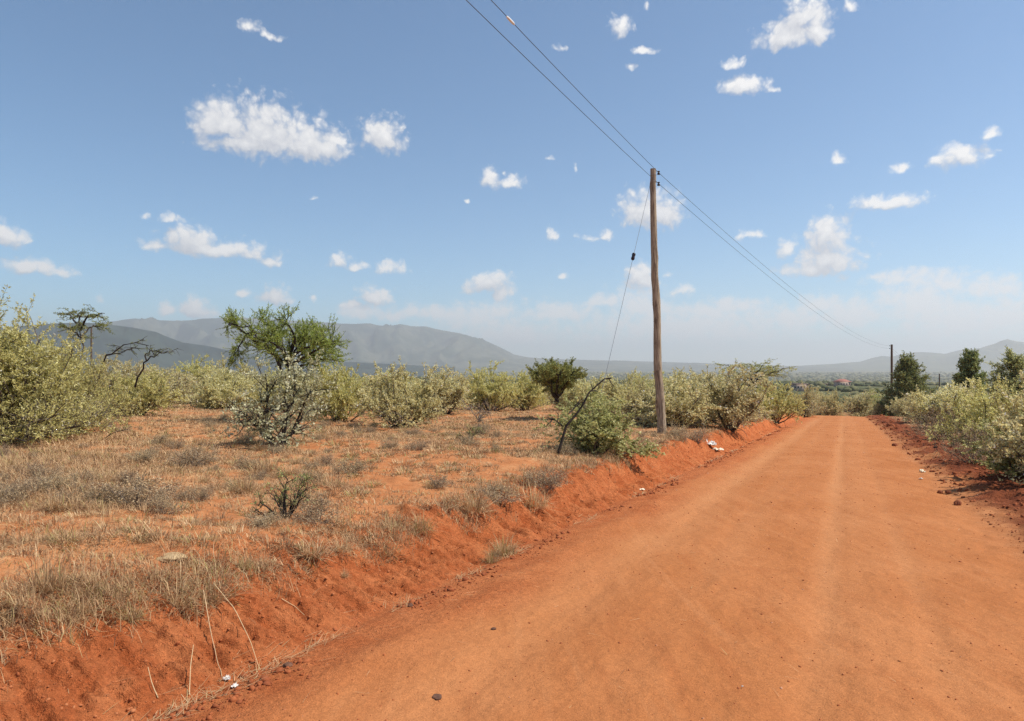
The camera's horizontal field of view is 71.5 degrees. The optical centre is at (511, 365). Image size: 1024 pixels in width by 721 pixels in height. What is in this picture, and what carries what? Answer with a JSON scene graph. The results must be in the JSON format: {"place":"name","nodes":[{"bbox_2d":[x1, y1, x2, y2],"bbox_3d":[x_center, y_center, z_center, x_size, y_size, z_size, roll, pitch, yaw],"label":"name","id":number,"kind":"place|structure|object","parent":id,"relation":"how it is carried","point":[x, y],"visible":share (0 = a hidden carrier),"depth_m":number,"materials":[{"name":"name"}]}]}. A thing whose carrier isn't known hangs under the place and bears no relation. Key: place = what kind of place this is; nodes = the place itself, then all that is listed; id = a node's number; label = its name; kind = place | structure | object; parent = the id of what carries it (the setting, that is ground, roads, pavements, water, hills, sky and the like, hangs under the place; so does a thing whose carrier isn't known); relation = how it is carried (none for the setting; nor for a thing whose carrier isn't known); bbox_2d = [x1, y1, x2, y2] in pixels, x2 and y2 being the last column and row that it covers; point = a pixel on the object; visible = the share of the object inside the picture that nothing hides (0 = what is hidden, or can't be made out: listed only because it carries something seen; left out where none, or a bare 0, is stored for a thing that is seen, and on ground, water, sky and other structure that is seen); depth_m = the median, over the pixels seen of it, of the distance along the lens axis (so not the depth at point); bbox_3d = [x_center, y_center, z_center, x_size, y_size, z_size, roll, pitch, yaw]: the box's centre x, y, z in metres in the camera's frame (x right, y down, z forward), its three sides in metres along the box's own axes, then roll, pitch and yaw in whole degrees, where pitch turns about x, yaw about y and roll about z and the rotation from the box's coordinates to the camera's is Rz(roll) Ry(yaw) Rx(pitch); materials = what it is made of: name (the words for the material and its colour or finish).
{"place":"outdoors","nodes":[
{"label":"outdoors","id":0,"kind":"place"},
{"bbox_2d":[0,323,454,376],"bbox_3d":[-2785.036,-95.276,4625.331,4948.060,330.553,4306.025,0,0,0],"label":"foothills","id":1,"kind":"structure","parent":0,"point":[128,335],"depth_m":4117.27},
{"bbox_2d":[0,412,810,720],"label":"roadside bank","id":2,"kind":"structure","parent":0,"point":[352,598],"depth_m":4.83,"materials":[{"name":"red soil"}]},
{"bbox_2d":[109,597,155,627],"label":"grass tussock","id":3,"kind":"object","parent":2,"relation":"on","point":[133,610],"depth_m":4.22,"materials":[{"name":"plant"}]},
{"bbox_2d":[152,570,216,620],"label":"grass tussock","id":4,"kind":"object","parent":2,"relation":"on","point":[180,596],"depth_m":4.55,"materials":[{"name":"plant"}]},
{"bbox_2d":[150,558,258,623],"bbox_3d":[-2.020,1.479,4.698,0.592,0.423,0.675,0,0,25],"label":"grass tussock","id":5,"kind":"object","parent":2,"relation":"on","point":[209,603],"depth_m":4.71,"materials":[{"name":"plant"}]},
{"bbox_2d":[280,531,351,563],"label":"grass tussock","id":6,"kind":"object","parent":2,"relation":"on","point":[317,555],"depth_m":5.79,"materials":[{"name":"plant"}]},
{"bbox_2d":[329,531,361,559],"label":"grass tussock","id":7,"kind":"object","parent":2,"relation":"on","point":[345,548],"depth_m":6.08,"materials":[{"name":"plant"}]},
{"bbox_2d":[405,507,444,535],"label":"grass tussock","id":8,"kind":"object","parent":2,"relation":"on","point":[423,522],"depth_m":7.23,"materials":[{"name":"plant"}]},
{"bbox_2d":[445,482,503,523],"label":"grass tussock","id":9,"kind":"object","parent":2,"relation":"on","point":[470,505],"depth_m":8.16,"materials":[{"name":"plant"}]},
{"bbox_2d":[483,542,505,563],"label":"grass tussock","id":10,"kind":"object","parent":2,"relation":"on","point":[494,558],"depth_m":7.00,"materials":[{"name":"plant"}]},
{"bbox_2d":[480,532,526,557],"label":"grass tussock","id":11,"kind":"object","parent":2,"relation":"on","point":[504,548],"depth_m":7.35,"materials":[{"name":"plant"}]},
{"bbox_2d":[0,414,1023,720],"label":"dirt clods","id":12,"kind":"object","parent":2,"relation":"on","point":[260,682],"visible":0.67,"depth_m":5.36,"materials":[{"name":"soil"}]},
{"bbox_2d":[518,481,565,516],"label":"grass tussock","id":13,"kind":"object","parent":2,"relation":"on","point":[544,502],"depth_m":9.31,"materials":[{"name":"plant"}]},
{"bbox_2d":[650,168,665,433],"bbox_3d":[4.330,-1.729,21.061,0.502,8.228,0.262,0,0,0],"label":"utility pole","id":14,"kind":"object","parent":2,"relation":"on","point":[660,398],"visible":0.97,"depth_m":20.97,"materials":[{"name":"brown wood"}]},
{"bbox_2d":[466,0,934,376],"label":"power line","id":15,"kind":"object","parent":14,"relation":"attached to","point":[605,134],"visible":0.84,"depth_m":15.10,"materials":[{"name":"metal"}]},
{"bbox_2d":[491,0,930,374],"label":"power line","id":16,"kind":"object","parent":14,"relation":"attached to","point":[510,19],"visible":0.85,"depth_m":15.97,"materials":[{"name":"black metal"}]},
{"bbox_2d":[659,419,693,440],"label":"dwarf shrub","id":17,"kind":"object","parent":2,"relation":"on","point":[674,433],"visible":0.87,"depth_m":18.98,"materials":[{"name":"plant"}]},
{"bbox_2d":[687,426,716,443],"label":"dwarf shrub","id":18,"kind":"object","parent":2,"relation":"on","point":[696,436],"visible":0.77,"depth_m":20.09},
{"bbox_2d":[101,317,852,371],"bbox_3d":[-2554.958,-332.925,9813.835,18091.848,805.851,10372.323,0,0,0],"label":"mountains","id":19,"kind":"structure","parent":0,"point":[390,344],"depth_m":9487.32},
{"bbox_2d":[0,371,1023,631],"bbox_3d":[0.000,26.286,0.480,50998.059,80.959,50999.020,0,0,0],"label":"ground","id":20,"kind":"structure","parent":0,"point":[1000,533],"depth_m":9.64,"materials":[{"name":"red soil"}]},
{"bbox_2d":[0,481,22,505],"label":"dwarf shrub","id":21,"kind":"object","parent":20,"relation":"on","point":[2,498],"visible":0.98,"depth_m":6.48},
{"bbox_2d":[0,473,50,502],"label":"dwarf shrub","id":22,"kind":"object","parent":20,"relation":"on","point":[20,488],"visible":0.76,"depth_m":6.77,"materials":[{"name":"plant"}]},
{"bbox_2d":[1,537,82,597],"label":"grass tussock","id":23,"kind":"object","parent":20,"relation":"on","point":[50,583],"depth_m":4.25,"materials":[{"name":"plant"}]},
{"bbox_2d":[15,460,68,478],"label":"dwarf shrub","id":24,"kind":"object","parent":20,"relation":"on","point":[36,467],"visible":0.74,"depth_m":8.23,"materials":[{"name":"plant"}]},
{"bbox_2d":[29,488,79,511],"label":"grass tussock","id":25,"kind":"object","parent":20,"relation":"on","point":[55,503],"depth_m":6.34,"materials":[{"name":"plant"}]},
{"bbox_2d":[29,466,82,490],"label":"dwarf shrub","id":26,"kind":"object","parent":20,"relation":"on","point":[59,482],"visible":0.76,"depth_m":7.19,"materials":[{"name":"plant"}]},
{"bbox_2d":[44,482,79,504],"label":"dwarf shrub","id":27,"kind":"object","parent":20,"relation":"on","point":[63,491],"visible":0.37,"depth_m":6.70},
{"bbox_2d":[0,284,132,446],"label":"shrub","id":28,"kind":"object","parent":20,"relation":"on","point":[18,395],"visible":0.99,"depth_m":14.45,"materials":[{"name":"green plant"}]},
{"bbox_2d":[35,491,101,513],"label":"grass tussock","id":29,"kind":"object","parent":20,"relation":"on","point":[72,505],"depth_m":6.44,"materials":[{"name":"plant"}]},
{"bbox_2d":[25,322,139,432],"bbox_3d":[-10.725,0.474,17.106,2.846,3.095,2.777,0,0,30],"label":"shrub","id":30,"kind":"object","parent":20,"relation":"on","point":[93,382],"visible":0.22,"depth_m":17.26,"materials":[{"name":"green plant"}]},
{"bbox_2d":[53,304,115,378],"bbox_3d":[-18.111,-0.811,30.036,2.270,3.449,2.935,0,0,-23],"label":"thorn tree","id":31,"kind":"object","parent":20,"relation":"on","point":[79,325],"visible":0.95,"depth_m":29.76,"materials":[{"name":"green plant"}]},
{"bbox_2d":[72,480,117,503],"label":"dwarf shrub","id":32,"kind":"object","parent":20,"relation":"on","point":[91,492],"visible":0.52,"depth_m":6.82,"materials":[{"name":"plant"}]},
{"bbox_2d":[81,352,150,409],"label":"shrub","id":33,"kind":"object","parent":20,"relation":"on","point":[124,372],"visible":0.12,"depth_m":30.97,"materials":[{"name":"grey plant"}]},
{"bbox_2d":[77,470,191,510],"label":"dwarf shrub","id":34,"kind":"object","parent":20,"relation":"on","point":[139,490],"visible":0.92,"depth_m":6.76,"materials":[{"name":"plant"}]},
{"bbox_2d":[93,336,180,395],"bbox_3d":[-11.197,0.238,21.276,2.291,2.284,1.302,0,0,-42],"label":"leaning thorn tree","id":35,"kind":"object","parent":20,"relation":"on","point":[131,348],"visible":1,"depth_m":21.34,"materials":[{"name":"brown plant"}]},
{"bbox_2d":[91,366,187,416],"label":"shrub","id":36,"kind":"object","parent":20,"relation":"on","point":[149,392],"visible":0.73,"depth_m":25.56,"materials":[{"name":"green plant"}]},
{"bbox_2d":[121,448,160,461],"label":"dwarf shrub","id":37,"kind":"object","parent":20,"relation":"on","point":[144,456],"visible":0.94,"depth_m":10.93,"materials":[{"name":"plant"}]},
{"bbox_2d":[111,357,182,386],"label":"shrub","id":38,"kind":"object","parent":20,"relation":"on","point":[156,368],"visible":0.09,"depth_m":45.46,"materials":[{"name":"green plant"}]},
{"bbox_2d":[141,489,188,515],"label":"dwarf shrub","id":39,"kind":"object","parent":20,"relation":"on","point":[163,505],"visible":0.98,"depth_m":6.53,"materials":[{"name":"plant"}]},
{"bbox_2d":[137,366,196,407],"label":"shrub","id":40,"kind":"object","parent":20,"relation":"on","point":[186,383],"visible":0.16,"depth_m":37.70,"materials":[{"name":"green plant"}]},
{"bbox_2d":[156,552,187,561],"bbox_3d":[-2.434,1.367,5.079,0.173,0.053,0.221,0,0,29],"label":"stone","id":41,"kind":"object","parent":20,"relation":"on","point":[168,554],"visible":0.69,"depth_m":5.04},
{"bbox_2d":[159,439,223,466],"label":"dwarf shrub","id":42,"kind":"object","parent":20,"relation":"on","point":[200,459],"visible":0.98,"depth_m":10.55,"materials":[{"name":"plant"}]},
{"bbox_2d":[170,354,218,385],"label":"shrub","id":43,"kind":"object","parent":20,"relation":"on","point":[191,368],"visible":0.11,"depth_m":55.44,"materials":[{"name":"green plant"}]},
{"bbox_2d":[178,480,217,502],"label":"dwarf shrub","id":44,"kind":"object","parent":20,"relation":"on","point":[201,495],"visible":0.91,"depth_m":7.35,"materials":[{"name":"plant"}]},
{"bbox_2d":[176,368,255,409],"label":"shrub","id":45,"kind":"object","parent":20,"relation":"on","point":[216,397],"visible":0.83,"depth_m":34.67,"materials":[{"name":"green plant"}]},
{"bbox_2d":[172,359,261,408],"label":"shrub","id":46,"kind":"object","parent":20,"relation":"on","point":[228,377],"visible":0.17,"depth_m":36.34,"materials":[{"name":"green plant"}]},
{"bbox_2d":[206,352,261,383],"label":"shrub","id":47,"kind":"object","parent":20,"relation":"on","point":[244,368],"visible":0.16,"depth_m":51.11,"materials":[{"name":"green plant"}]},
{"bbox_2d":[225,469,266,494],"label":"grass tussock","id":48,"kind":"object","parent":20,"relation":"on","point":[246,484],"depth_m":8.04,"materials":[{"name":"plant"}]},
{"bbox_2d":[230,454,266,469],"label":"dwarf shrub","id":49,"kind":"object","parent":20,"relation":"on","point":[243,463],"visible":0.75,"depth_m":10.40,"materials":[{"name":"plant"}]},
{"bbox_2d":[225,456,279,475],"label":"grass tussock","id":50,"kind":"object","parent":20,"relation":"on","point":[258,468],"depth_m":9.99,"materials":[{"name":"plant"}]},
{"bbox_2d":[236,510,291,528],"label":"dwarf shrub","id":51,"kind":"object","parent":20,"relation":"on","point":[260,520],"visible":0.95,"depth_m":6.33,"materials":[{"name":"plant"}]},
{"bbox_2d":[241,453,294,471],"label":"grass tussock","id":52,"kind":"object","parent":20,"relation":"on","point":[270,465],"depth_m":10.32,"materials":[{"name":"plant"}]},
{"bbox_2d":[212,347,341,451],"bbox_3d":[-4.535,0.638,14.256,2.396,2.075,2.617,0,0,29],"label":"shrub","id":53,"kind":"object","parent":20,"relation":"on","point":[265,431],"visible":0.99,"depth_m":14.00,"materials":[{"name":"green plant"}]},
{"bbox_2d":[249,362,311,410],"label":"shrub","id":54,"kind":"object","parent":20,"relation":"on","point":[271,394],"visible":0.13,"depth_m":36.01,"materials":[{"name":"green plant"}]},
{"bbox_2d":[244,464,320,518],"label":"dwarf shrub","id":55,"kind":"object","parent":20,"relation":"on","point":[283,501],"visible":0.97,"depth_m":6.74,"materials":[{"name":"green plant"}]},
{"bbox_2d":[216,301,351,423],"bbox_3d":[-7.150,-0.124,22.175,4.566,3.929,3.450,0,0,0],"label":"thorn tree","id":56,"kind":"object","parent":20,"relation":"on","point":[268,344],"visible":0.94,"depth_m":22.06,"materials":[{"name":"green plant"}]},
{"bbox_2d":[280,487,348,525],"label":"dwarf shrub","id":57,"kind":"object","parent":20,"relation":"on","point":[310,511],"visible":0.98,"depth_m":6.73,"materials":[{"name":"plant"}]},
{"bbox_2d":[306,465,361,488],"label":"grass tussock","id":58,"kind":"object","parent":20,"relation":"on","point":[338,481],"depth_m":8.92,"materials":[{"name":"plant"}]},
{"bbox_2d":[303,361,379,421],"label":"shrub","id":59,"kind":"object","parent":20,"relation":"on","point":[341,397],"visible":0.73,"depth_m":24.47,"materials":[{"name":"green plant"}]},
{"bbox_2d":[327,453,370,474],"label":"dwarf shrub","id":60,"kind":"object","parent":20,"relation":"on","point":[355,467],"visible":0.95,"depth_m":9.89,"materials":[{"name":"plant"}]},
{"bbox_2d":[351,356,452,428],"bbox_3d":[-3.343,0.858,22.158,3.452,2.384,3.376,0,0,36],"label":"shrub","id":61,"kind":"object","parent":20,"relation":"on","point":[389,400],"visible":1,"depth_m":22.06,"materials":[{"name":"green plant"}]},
{"bbox_2d":[405,437,431,450],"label":"dwarf shrub","id":62,"kind":"object","parent":20,"relation":"on","point":[420,446],"visible":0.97,"depth_m":13.29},
{"bbox_2d":[423,473,457,488],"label":"dwarf shrub","id":63,"kind":"object","parent":20,"relation":"on","point":[438,481],"visible":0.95,"depth_m":9.12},
{"bbox_2d":[409,364,477,413],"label":"shrub","id":64,"kind":"object","parent":20,"relation":"on","point":[455,393],"visible":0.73,"depth_m":34.56,"materials":[{"name":"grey plant"}]},
{"bbox_2d":[453,431,482,445],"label":"dwarf shrub","id":65,"kind":"object","parent":20,"relation":"on","point":[471,440],"visible":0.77,"depth_m":14.13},
{"bbox_2d":[461,399,497,434],"bbox_3d":[-0.790,1.296,18.323,1.210,1.036,0.648,0,0,37],"label":"bare treelet","id":66,"kind":"object","parent":20,"relation":"on","point":[481,416],"visible":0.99,"depth_m":18.30,"materials":[{"name":"plant"}]},
{"bbox_2d":[468,419,493,434],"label":"dwarf shrub","id":67,"kind":"object","parent":20,"relation":"on","point":[481,428],"visible":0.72,"depth_m":18.23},
{"bbox_2d":[0,403,978,700],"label":"dry grass","id":68,"kind":"structure","parent":20,"relation":"on","point":[110,589],"depth_m":7.87,"materials":[{"name":"plant"}]},
{"bbox_2d":[464,360,528,410],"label":"shrub","id":69,"kind":"object","parent":20,"relation":"on","point":[481,390],"visible":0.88,"depth_m":42.20,"materials":[{"name":"green plant"}]},
{"bbox_2d":[470,481,535,502],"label":"dwarf shrub","id":70,"kind":"object","parent":20,"relation":"on","point":[494,488],"visible":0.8,"depth_m":8.98,"materials":[{"name":"plant"}]},
{"bbox_2d":[500,365,550,410],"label":"shrub","id":71,"kind":"object","parent":20,"relation":"on","point":[534,392],"visible":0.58,"depth_m":44.63,"materials":[{"name":"green plant"}]},
{"bbox_2d":[518,462,575,491],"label":"dwarf shrub","id":72,"kind":"object","parent":20,"relation":"on","point":[551,480],"visible":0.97,"depth_m":10.04,"materials":[{"name":"plant"}]},
{"bbox_2d":[525,356,587,401],"bbox_3d":[1.900,0.587,30.972,2.767,2.026,3.194,0,0,13],"label":"flat topped thorn tree","id":73,"kind":"object","parent":20,"relation":"on","point":[555,379],"visible":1,"depth_m":30.62,"materials":[{"name":"green plant"}]},
{"bbox_2d":[551,436,579,455],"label":"dwarf shrub","id":74,"kind":"object","parent":20,"relation":"on","point":[567,449],"visible":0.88,"depth_m":13.18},
{"bbox_2d":[543,377,613,454],"bbox_3d":[1.206,0.984,13.287,1.383,1.574,0.475,0,0,-10],"label":"dead branch","id":75,"kind":"object","parent":20,"relation":"on","point":[570,421],"visible":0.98,"depth_m":13.12,"materials":[{"name":"wood"}]},
{"bbox_2d":[552,371,615,410],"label":"shrub","id":76,"kind":"object","parent":20,"relation":"on","point":[578,391],"visible":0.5,"depth_m":45.62,"materials":[{"name":"green plant"}]},
{"bbox_2d":[532,387,665,457],"bbox_3d":[1.850,1.091,14.056,2.372,1.426,2.294,0,0,-42],"label":"shrub","id":77,"kind":"object","parent":20,"relation":"on","point":[587,430],"visible":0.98,"depth_m":13.78,"materials":[{"name":"green plant"}]},
{"bbox_2d":[586,366,646,413],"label":"shrub","id":78,"kind":"object","parent":20,"relation":"on","point":[616,388],"visible":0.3,"depth_m":34.51,"materials":[{"name":"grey plant"}]},
{"bbox_2d":[211,371,1023,414],"bbox_3d":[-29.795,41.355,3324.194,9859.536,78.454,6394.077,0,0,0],"label":"bushland","id":79,"kind":"structure","parent":20,"relation":"on","point":[853,385],"depth_m":2697.18,"materials":[{"name":"plant"}]},
{"bbox_2d":[614,378,664,425],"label":"shrub","id":80,"kind":"object","parent":20,"relation":"on","point":[638,395],"visible":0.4,"depth_m":26.68,"materials":[{"name":"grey plant"}]},
{"bbox_2d":[617,373,727,428],"bbox_3d":[5.608,1.289,25.192,3.749,2.123,3.276,0,0,-16],"label":"shrub","id":81,"kind":"object","parent":20,"relation":"on","point":[676,406],"visible":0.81,"depth_m":24.59,"materials":[{"name":"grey plant"}]},
{"bbox_2d":[642,366,718,426],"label":"shrub","id":82,"kind":"object","parent":20,"relation":"on","point":[675,376],"visible":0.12,"depth_m":25.59,"materials":[{"name":"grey plant"}]},
{"bbox_2d":[692,360,777,435],"bbox_3d":[8.031,1.169,26.312,3.858,2.752,3.233,0,0,-23],"label":"shrub","id":83,"kind":"object","parent":20,"relation":"on","point":[736,402],"visible":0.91,"depth_m":25.82,"materials":[{"name":"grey plant"}]},
{"bbox_2d":[712,358,797,390],"bbox_3d":[11.623,1.007,34.115,4.007,2.772,2.959,0,0,0],"label":"flat topped thorn tree","id":84,"kind":"object","parent":20,"relation":"on","point":[769,372],"visible":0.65,"depth_m":33.88,"materials":[{"name":"green plant"}]},
{"bbox_2d":[756,377,808,426],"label":"shrub","id":85,"kind":"object","parent":20,"relation":"on","point":[779,401],"visible":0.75,"depth_m":39.22,"materials":[{"name":"green plant"}]},
{"bbox_2d":[786,380,829,416],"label":"shrub","id":86,"kind":"object","parent":20,"relation":"on","point":[808,396],"visible":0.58,"depth_m":61.47,"materials":[{"name":"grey plant"}]},
{"bbox_2d":[814,389,854,415],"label":"shrub","id":87,"kind":"object","parent":20,"relation":"on","point":[833,405],"visible":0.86,"depth_m":81.36,"materials":[{"name":"green plant"}]},
{"bbox_2d":[841,390,876,416],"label":"shrub","id":88,"kind":"object","parent":20,"relation":"on","point":[858,409],"visible":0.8,"depth_m":85.50,"materials":[{"name":"green plant"}]},
{"bbox_2d":[864,394,898,415],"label":"shrub","id":89,"kind":"object","parent":20,"relation":"on","point":[878,409],"visible":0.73,"depth_m":81.55,"materials":[{"name":"green plant"}]},
{"bbox_2d":[885,395,916,416],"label":"shrub","id":90,"kind":"object","parent":20,"relation":"on","point":[896,408],"visible":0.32,"depth_m":70.80,"materials":[{"name":"green plant"}]},
{"bbox_2d":[875,350,937,416],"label":"tree","id":91,"kind":"object","parent":20,"relation":"on","point":[907,376],"visible":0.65,"depth_m":79.40,"materials":[{"name":"green plant"}]},
{"bbox_2d":[897,392,942,423],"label":"shrub","id":92,"kind":"object","parent":20,"relation":"on","point":[908,405],"visible":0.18,"depth_m":45.33,"materials":[{"name":"green plant"}]},
{"bbox_2d":[903,400,963,439],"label":"shrub","id":93,"kind":"object","parent":20,"relation":"on","point":[921,427],"visible":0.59,"depth_m":27.79,"materials":[{"name":"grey plant"}]},
{"bbox_2d":[903,380,981,429],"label":"shrub","id":94,"kind":"object","parent":20,"relation":"on","point":[921,401],"visible":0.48,"depth_m":37.46,"materials":[{"name":"green plant"}]},
{"bbox_2d":[921,421,994,465],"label":"shrub","id":95,"kind":"object","parent":20,"relation":"on","point":[972,455],"visible":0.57,"depth_m":16.90,"materials":[{"name":"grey plant"}]},
{"bbox_2d":[946,348,990,399],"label":"tree","id":96,"kind":"object","parent":20,"relation":"on","point":[969,366],"visible":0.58,"depth_m":61.64,"materials":[{"name":"green plant"}]},
{"bbox_2d":[922,376,1023,448],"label":"shrub","id":97,"kind":"object","parent":20,"relation":"on","point":[979,402],"visible":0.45,"depth_m":23.84,"materials":[{"name":"green plant"}]},
{"bbox_2d":[954,412,1023,476],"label":"shrub","id":98,"kind":"object","parent":20,"relation":"on","point":[1006,465],"visible":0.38,"depth_m":14.54,"materials":[{"name":"green plant"}]},
{"bbox_2d":[974,345,1023,403],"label":"tree","id":99,"kind":"object","parent":20,"relation":"on","point":[1013,363],"visible":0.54,"depth_m":55.82,"materials":[{"name":"green plant"}]},
{"bbox_2d":[977,370,1023,484],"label":"shrub","id":100,"kind":"object","parent":20,"relation":"on","point":[1010,437],"visible":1,"depth_m":12.70,"materials":[{"name":"green plant"}]},
{"bbox_2d":[978,373,1023,447],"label":"shrub","id":101,"kind":"object","parent":20,"relation":"on","point":[1003,399],"visible":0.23,"depth_m":20.35,"materials":[{"name":"green plant"}]},
{"bbox_2d":[0,0,1023,365],"label":"sky","id":102,"kind":"structure","parent":0,"point":[377,162],"materials":[{"name":"blue"}]},
{"bbox_2d":[163,405,1023,720],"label":"road","id":103,"kind":"structure","parent":0,"point":[675,673],"depth_m":5.18,"materials":[{"name":"red soil"}]},
{"bbox_2d":[0,428,1020,720],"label":"straw","id":104,"kind":"object","parent":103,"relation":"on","point":[310,650],"visible":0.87,"depth_m":4.21,"materials":[{"name":"beige plant"}]},
{"bbox_2d":[802,339,1023,371],"bbox_3d":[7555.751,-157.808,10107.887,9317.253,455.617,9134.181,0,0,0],"label":"distant hills","id":105,"kind":"structure","parent":0,"point":[943,362],"depth_m":9574.58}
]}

